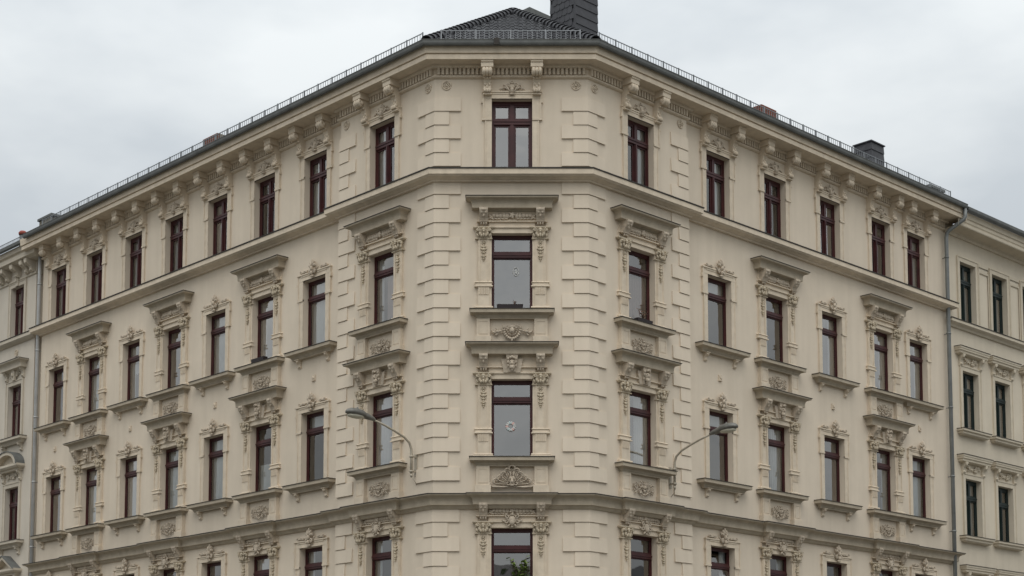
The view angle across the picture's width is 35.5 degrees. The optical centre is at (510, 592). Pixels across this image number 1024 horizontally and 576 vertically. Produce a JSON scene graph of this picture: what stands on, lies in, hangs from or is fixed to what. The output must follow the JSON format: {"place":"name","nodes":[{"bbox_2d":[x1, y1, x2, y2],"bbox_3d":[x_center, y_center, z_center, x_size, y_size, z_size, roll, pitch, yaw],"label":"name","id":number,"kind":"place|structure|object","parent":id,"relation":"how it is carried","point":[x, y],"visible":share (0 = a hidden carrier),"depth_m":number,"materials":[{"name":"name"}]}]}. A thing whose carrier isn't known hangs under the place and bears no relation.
{"place":"outdoors","nodes":[
{"label":"outdoors","id":0,"kind":"place"},
{"bbox_2d":[0,0,1023,254],"label":"sky","id":1,"kind":"structure","parent":0,"point":[95,94],"materials":[{"name":"white"}]},
{"label":"ground","id":2,"kind":"structure","parent":0,"visible":0},
{"bbox_2d":[0,213,59,575],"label":"apartment house","id":3,"kind":"structure","parent":2,"relation":"on","point":[18,287],"depth_m":59.91,"materials":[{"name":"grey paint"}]},
{"bbox_2d":[9,488,17,539],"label":"window","id":4,"kind":"structure","parent":3,"relation":"in","point":[13,505],"depth_m":60.15,"materials":[{"name":"red paint"}]},
{"bbox_2d":[12,386,20,435],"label":"window","id":5,"kind":"structure","parent":3,"relation":"in","point":[16,403],"depth_m":60.57,"materials":[{"name":"red paint"}]},
{"bbox_2d":[15,287,23,334],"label":"window","id":6,"kind":"structure","parent":3,"relation":"in","point":[19,305],"depth_m":60.94,"materials":[{"name":"red paint"}]},
{"bbox_2d":[20,0,967,575],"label":"corner house","id":7,"kind":"structure","parent":2,"relation":"on","point":[368,238],"depth_m":46.78,"materials":[{"name":"beige paint"}]},
{"bbox_2d":[50,476,60,531],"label":"window","id":8,"kind":"structure","parent":7,"relation":"in","point":[53,492],"depth_m":57.93,"materials":[{"name":"red paint"}]},
{"bbox_2d":[53,368,63,421],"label":"window","id":9,"kind":"structure","parent":7,"relation":"in","point":[59,384],"depth_m":58.32,"materials":[{"name":"red paint"}]},
{"bbox_2d":[56,268,65,316],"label":"window","id":10,"kind":"structure","parent":7,"relation":"in","point":[61,286],"depth_m":58.61,"materials":[{"name":"red paint"}]},
{"bbox_2d":[85,467,96,524],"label":"window","id":11,"kind":"structure","parent":7,"relation":"in","point":[93,483],"depth_m":56.10,"materials":[{"name":"red paint"}]},
{"bbox_2d":[88,356,99,411],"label":"window","id":12,"kind":"structure","parent":7,"relation":"in","point":[95,372],"depth_m":56.47,"materials":[{"name":"grey glass"}]},
{"bbox_2d":[91,252,101,302],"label":"window","id":13,"kind":"structure","parent":7,"relation":"in","point":[97,271],"depth_m":56.76,"materials":[{"name":"red paint"}]},
{"bbox_2d":[124,457,136,516],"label":"window","id":14,"kind":"structure","parent":7,"relation":"in","point":[132,474],"depth_m":54.18,"materials":[{"name":"grey glass"}]},
{"bbox_2d":[127,342,139,399],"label":"window","id":15,"kind":"structure","parent":7,"relation":"in","point":[131,360],"depth_m":54.58,"materials":[{"name":"red paint"}]},
{"bbox_2d":[130,235,141,287],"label":"window","id":16,"kind":"structure","parent":7,"relation":"in","point":[137,254],"depth_m":54.85,"materials":[{"name":"red paint"}]},
{"bbox_2d":[164,569,174,575],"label":"window","id":17,"kind":"structure","parent":7,"relation":"in","point":[169,570],"depth_m":51.92,"materials":[{"name":"red paint"}]},
{"bbox_2d":[165,447,178,508],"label":"window","id":18,"kind":"structure","parent":7,"relation":"in","point":[173,465],"depth_m":52.33,"materials":[{"name":"grey glass"}]},
{"bbox_2d":[168,327,180,387],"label":"window","id":19,"kind":"structure","parent":7,"relation":"in","point":[176,345],"depth_m":52.71,"materials":[{"name":"red paint"}]},
{"bbox_2d":[170,217,182,271],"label":"window","id":20,"kind":"structure","parent":7,"relation":"in","point":[177,237],"depth_m":52.99,"materials":[{"name":"red paint"}]},
{"bbox_2d":[207,562,220,575],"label":"window","id":21,"kind":"structure","parent":7,"relation":"in","point":[209,565],"depth_m":50.14,"materials":[{"name":"red paint"}]},
{"bbox_2d":[208,436,222,500],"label":"window","id":22,"kind":"structure","parent":7,"relation":"in","point":[217,455],"depth_m":50.48,"materials":[{"name":"grey glass"}]},
{"bbox_2d":[211,312,224,374],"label":"window","id":23,"kind":"structure","parent":7,"relation":"in","point":[219,332],"depth_m":50.85,"materials":[{"name":"grey glass"}]},
{"bbox_2d":[213,198,226,254],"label":"window","id":24,"kind":"structure","parent":7,"relation":"in","point":[221,219],"depth_m":51.15,"materials":[{"name":"red paint"}]},
{"bbox_2d":[251,356,267,362],"bbox_3d":[-7.604,-7.027,48.375,0.160,0.138,0.660,5,-8,-43],"label":"window box","id":25,"kind":"object","parent":7,"relation":"on","point":[259,359],"visible":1,"depth_m":48.27,"materials":[{"name":"black plastic"}]},
{"bbox_2d":[253,555,268,575],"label":"window","id":26,"kind":"structure","parent":7,"relation":"in","point":[263,560],"depth_m":48.24,"materials":[{"name":"red paint"}]},
{"bbox_2d":[255,424,270,490],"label":"window","id":27,"kind":"structure","parent":7,"relation":"in","point":[265,481],"depth_m":48.62,"materials":[{"name":"red paint"}]},
{"bbox_2d":[257,296,272,357],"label":"window","id":28,"kind":"structure","parent":7,"relation":"in","point":[266,314],"depth_m":49.05,"materials":[{"name":"red paint"}]},
{"bbox_2d":[259,177,274,236],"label":"window","id":29,"kind":"structure","parent":7,"relation":"in","point":[269,198],"depth_m":49.10,"materials":[{"name":"red paint"}]},
{"bbox_2d":[305,547,321,575],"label":"window","id":30,"kind":"structure","parent":7,"relation":"in","point":[313,566],"depth_m":46.44,"materials":[{"name":"red paint"}]},
{"bbox_2d":[306,411,323,480],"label":"window","id":31,"kind":"structure","parent":7,"relation":"in","point":[317,418],"depth_m":46.78,"materials":[{"name":"red paint"}]},
{"bbox_2d":[308,278,324,345],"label":"window","id":32,"kind":"structure","parent":7,"relation":"in","point":[318,300],"depth_m":47.13,"materials":[{"name":"grey glass"}]},
{"bbox_2d":[310,154,326,216],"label":"window","id":33,"kind":"structure","parent":7,"relation":"in","point":[320,177],"depth_m":47.38,"materials":[{"name":"red paint"}]},
{"bbox_2d":[345,407,417,484],"bbox_3d":[-3.377,-3.841,41.904,2.370,1.816,0.363,5,-8,-43],"label":"street lamp","id":34,"kind":"object","parent":7,"relation":"attached to","point":[356,413],"visible":1,"depth_m":41.90,"materials":[{"name":"grey metal"}]},
{"bbox_2d":[371,536,391,575],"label":"window","id":35,"kind":"structure","parent":7,"relation":"in","point":[380,555],"depth_m":44.00,"materials":[{"name":"red paint"}]},
{"bbox_2d":[373,392,392,466],"bbox_3d":[-3.390,-4.429,44.038,0.240,2.120,1.090,5,-8,-43],"label":"window","id":36,"kind":"structure","parent":7,"relation":"in","point":[384,414],"depth_m":44.29,"materials":[{"name":"grey glass"}]},
{"bbox_2d":[374,251,393,323],"bbox_3d":[-3.390,-8.371,44.415,0.240,2.120,1.090,5,-8,-43],"label":"window","id":37,"kind":"structure","parent":7,"relation":"in","point":[383,273],"depth_m":44.69,"materials":[{"name":"red paint"}]},
{"bbox_2d":[375,121,394,187],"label":"window","id":38,"kind":"structure","parent":7,"relation":"in","point":[383,170],"depth_m":45.01,"materials":[{"name":"red paint"}]},
{"bbox_2d":[497,304,522,307],"bbox_3d":[-0.020,-7.584,42.502,0.700,0.138,0.160,0,-5,0],"label":"window box","id":39,"kind":"object","parent":7,"relation":"on","point":[509,305],"visible":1,"depth_m":42.43,"materials":[{"name":"black plastic"}]},
{"bbox_2d":[505,421,515,431],"bbox_3d":[0.000,-4.408,42.470,0.290,0.283,0.036,0,-5,0],"label":"window wreath","id":40,"kind":"object","parent":7,"relation":"attached to","point":[507,426],"depth_m":42.45,"materials":[{"name":"white paper"}]},
{"bbox_2d":[492,102,531,166],"bbox_3d":[0.035,-12.254,43.209,1.090,2.060,0.140,0,-5,0],"label":"window","id":41,"kind":"structure","parent":7,"relation":"in","point":[511,123],"depth_m":43.21,"materials":[{"name":"red paint"}]},
{"bbox_2d":[492,236,531,307],"bbox_3d":[0.035,-8.520,42.855,1.090,2.120,0.135,0,-5,0],"label":"window","id":42,"kind":"structure","parent":7,"relation":"in","point":[495,255],"depth_m":42.87,"materials":[{"name":"red paint"}]},
{"bbox_2d":[491,381,532,454],"bbox_3d":[0.035,-4.578,42.478,1.090,2.120,0.135,0,-5,0],"label":"window","id":43,"kind":"structure","parent":7,"relation":"in","point":[495,400],"depth_m":42.49,"materials":[{"name":"red paint"}]},
{"bbox_2d":[491,529,532,575],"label":"window","id":44,"kind":"structure","parent":7,"relation":"in","point":[494,548],"depth_m":42.13,"materials":[{"name":"red paint"}]},
{"bbox_2d":[628,120,648,186],"bbox_3d":[3.432,-12.115,44.662,1.090,2.060,0.245,5,-8,-44],"label":"window","id":45,"kind":"structure","parent":7,"relation":"in","point":[638,141],"depth_m":44.88,"materials":[{"name":"red paint"}]},
{"bbox_2d":[629,250,649,319],"bbox_3d":[3.430,-8.381,44.307,1.090,2.120,0.240,5,-8,-44],"label":"window","id":46,"kind":"structure","parent":7,"relation":"in","point":[636,284],"depth_m":44.52,"materials":[{"name":"red paint"}]},
{"bbox_2d":[630,391,650,465],"bbox_3d":[3.431,-4.440,43.930,1.090,2.120,0.238,5,-8,-44],"label":"window","id":47,"kind":"structure","parent":7,"relation":"in","point":[639,412],"depth_m":44.18,"materials":[{"name":"grey glass"}]},
{"bbox_2d":[631,535,651,575],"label":"window","id":48,"kind":"structure","parent":7,"relation":"in","point":[634,555],"depth_m":43.76,"materials":[{"name":"red paint"}]},
{"bbox_2d":[634,317,652,323],"bbox_3d":[3.649,-7.441,43.989,0.620,0.138,0.160,5,-8,-44],"label":"window box","id":49,"kind":"object","parent":7,"relation":"on","point":[644,320],"visible":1,"depth_m":43.91,"materials":[{"name":"black"}]},
{"bbox_2d":[637,308,647,317],"bbox_3d":[3.634,-7.647,43.999,0.152,0.308,0.497,-4,-7,39],"label":"potted plant","id":50,"kind":"object","parent":49,"relation":"in","point":[642,314],"visible":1,"depth_m":43.96,"materials":[{"name":"green plant"}]},
{"bbox_2d":[669,422,737,496],"bbox_3d":[5.247,-3.636,43.632,0.363,1.816,2.370,5,-8,-44],"label":"street lamp","id":51,"kind":"object","parent":7,"relation":"attached to","point":[726,427],"visible":0.99,"depth_m":43.51,"materials":[{"name":"grey metal"}]},
{"bbox_2d":[706,154,724,216],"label":"window","id":52,"kind":"structure","parent":7,"relation":"in","point":[716,181],"depth_m":47.48,"materials":[{"name":"red paint"}]},
{"bbox_2d":[708,278,725,345],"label":"window","id":53,"kind":"structure","parent":7,"relation":"in","point":[714,286],"depth_m":47.16,"materials":[{"name":"red paint"}]},
{"bbox_2d":[709,411,727,481],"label":"window","id":54,"kind":"structure","parent":7,"relation":"in","point":[715,418],"depth_m":46.79,"materials":[{"name":"red paint"}]},
{"bbox_2d":[711,547,729,575],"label":"window","id":55,"kind":"structure","parent":7,"relation":"in","point":[721,566],"depth_m":46.45,"materials":[{"name":"red paint"}]},
{"bbox_2d":[764,177,780,237],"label":"window","id":56,"kind":"structure","parent":7,"relation":"in","point":[769,198],"depth_m":49.18,"materials":[{"name":"red paint"}]},
{"bbox_2d":[766,296,782,361],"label":"window","id":57,"kind":"structure","parent":7,"relation":"in","point":[771,315],"depth_m":49.06,"materials":[{"name":"red paint"}]},
{"bbox_2d":[768,425,784,491],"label":"window","id":58,"kind":"structure","parent":7,"relation":"in","point":[774,443],"depth_m":48.69,"materials":[{"name":"grey glass"}]},
{"bbox_2d":[770,555,786,575],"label":"window","id":59,"kind":"structure","parent":7,"relation":"in","point":[778,572],"depth_m":48.32,"materials":[{"name":"red paint"}]},
{"bbox_2d":[820,200,834,256],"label":"window","id":60,"kind":"structure","parent":7,"relation":"in","point":[824,220],"depth_m":51.19,"materials":[{"name":"red paint"}]},
{"bbox_2d":[822,314,837,376],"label":"window","id":61,"kind":"structure","parent":7,"relation":"in","point":[828,332],"depth_m":51.11,"materials":[{"name":"red paint"}]},
{"bbox_2d":[824,437,839,501],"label":"window","id":62,"kind":"structure","parent":7,"relation":"in","point":[829,455],"depth_m":50.70,"materials":[{"name":"red paint"}]},
{"bbox_2d":[827,563,841,575],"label":"window","id":63,"kind":"structure","parent":7,"relation":"in","point":[838,566],"depth_m":50.38,"materials":[{"name":"red paint"}]},
{"bbox_2d":[872,221,885,275],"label":"window","id":64,"kind":"structure","parent":7,"relation":"in","point":[876,240],"depth_m":53.20,"materials":[{"name":"red paint"}]},
{"bbox_2d":[874,331,887,390],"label":"window","id":65,"kind":"structure","parent":7,"relation":"in","point":[881,349],"depth_m":53.12,"materials":[{"name":"red paint"}]},
{"bbox_2d":[877,449,890,510],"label":"window","id":66,"kind":"structure","parent":7,"relation":"in","point":[882,466],"depth_m":52.75,"materials":[{"name":"grey glass"}]},
{"bbox_2d":[881,570,891,575],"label":"window","id":67,"kind":"structure","parent":7,"relation":"in","point":[885,573],"depth_m":52.34,"materials":[{"name":"red paint"}]},
{"bbox_2d":[907,235,919,287],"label":"window","id":68,"kind":"structure","parent":7,"relation":"in","point":[912,255],"depth_m":54.84,"materials":[{"name":"red paint"}]},
{"bbox_2d":[910,342,922,399],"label":"window","id":69,"kind":"structure","parent":7,"relation":"in","point":[914,358],"depth_m":54.60,"materials":[{"name":"red paint"}]},
{"bbox_2d":[913,457,925,517],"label":"window","id":70,"kind":"structure","parent":7,"relation":"in","point":[917,474],"depth_m":54.18,"materials":[{"name":"grey glass"}]},
{"bbox_3d":[0.220,0.308,41.727,0.600,0.138,0.160,0,-5,0],"label":"window box","id":71,"kind":"object","parent":7,"relation":"on","visible":0},
{"bbox_2d":[506,555,529,575],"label":"potted plant","id":72,"kind":"object","parent":71,"relation":"in","point":[522,570],"visible":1,"depth_m":41.78,"materials":[{"name":"green plant"}]},
{"bbox_2d":[926,184,1023,575],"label":"apartment house","id":73,"kind":"structure","parent":2,"relation":"on","point":[986,266],"depth_m":57.20,"materials":[{"name":"beige paint"}]},
{"bbox_2d":[960,265,971,322],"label":"window","id":74,"kind":"structure","parent":73,"relation":"in","point":[965,282],"depth_m":57.17,"materials":[{"name":"green paint"}]},
{"bbox_2d":[963,373,974,429],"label":"window","id":75,"kind":"structure","parent":73,"relation":"in","point":[967,393],"depth_m":56.78,"materials":[{"name":"green paint"}]},
{"bbox_2d":[966,480,977,535],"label":"window","id":76,"kind":"structure","parent":73,"relation":"in","point":[971,499],"depth_m":56.44,"materials":[{"name":"green paint"}]},
{"bbox_2d":[992,277,1002,333],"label":"window","id":77,"kind":"structure","parent":73,"relation":"in","point":[997,297],"depth_m":58.70,"materials":[{"name":"green paint"}]},
{"bbox_2d":[995,383,1005,437],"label":"window","id":78,"kind":"structure","parent":73,"relation":"in","point":[1000,402],"depth_m":58.33,"materials":[{"name":"green paint"}]},
{"bbox_2d":[998,487,1008,541],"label":"window","id":79,"kind":"structure","parent":73,"relation":"in","point":[1004,506],"depth_m":57.83,"materials":[{"name":"green paint"}]},
{"bbox_2d":[1023,290,1023,319],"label":"window","id":80,"kind":"structure","parent":73,"relation":"in","point":[1023,290],"depth_m":59.96,"materials":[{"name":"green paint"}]}
]}

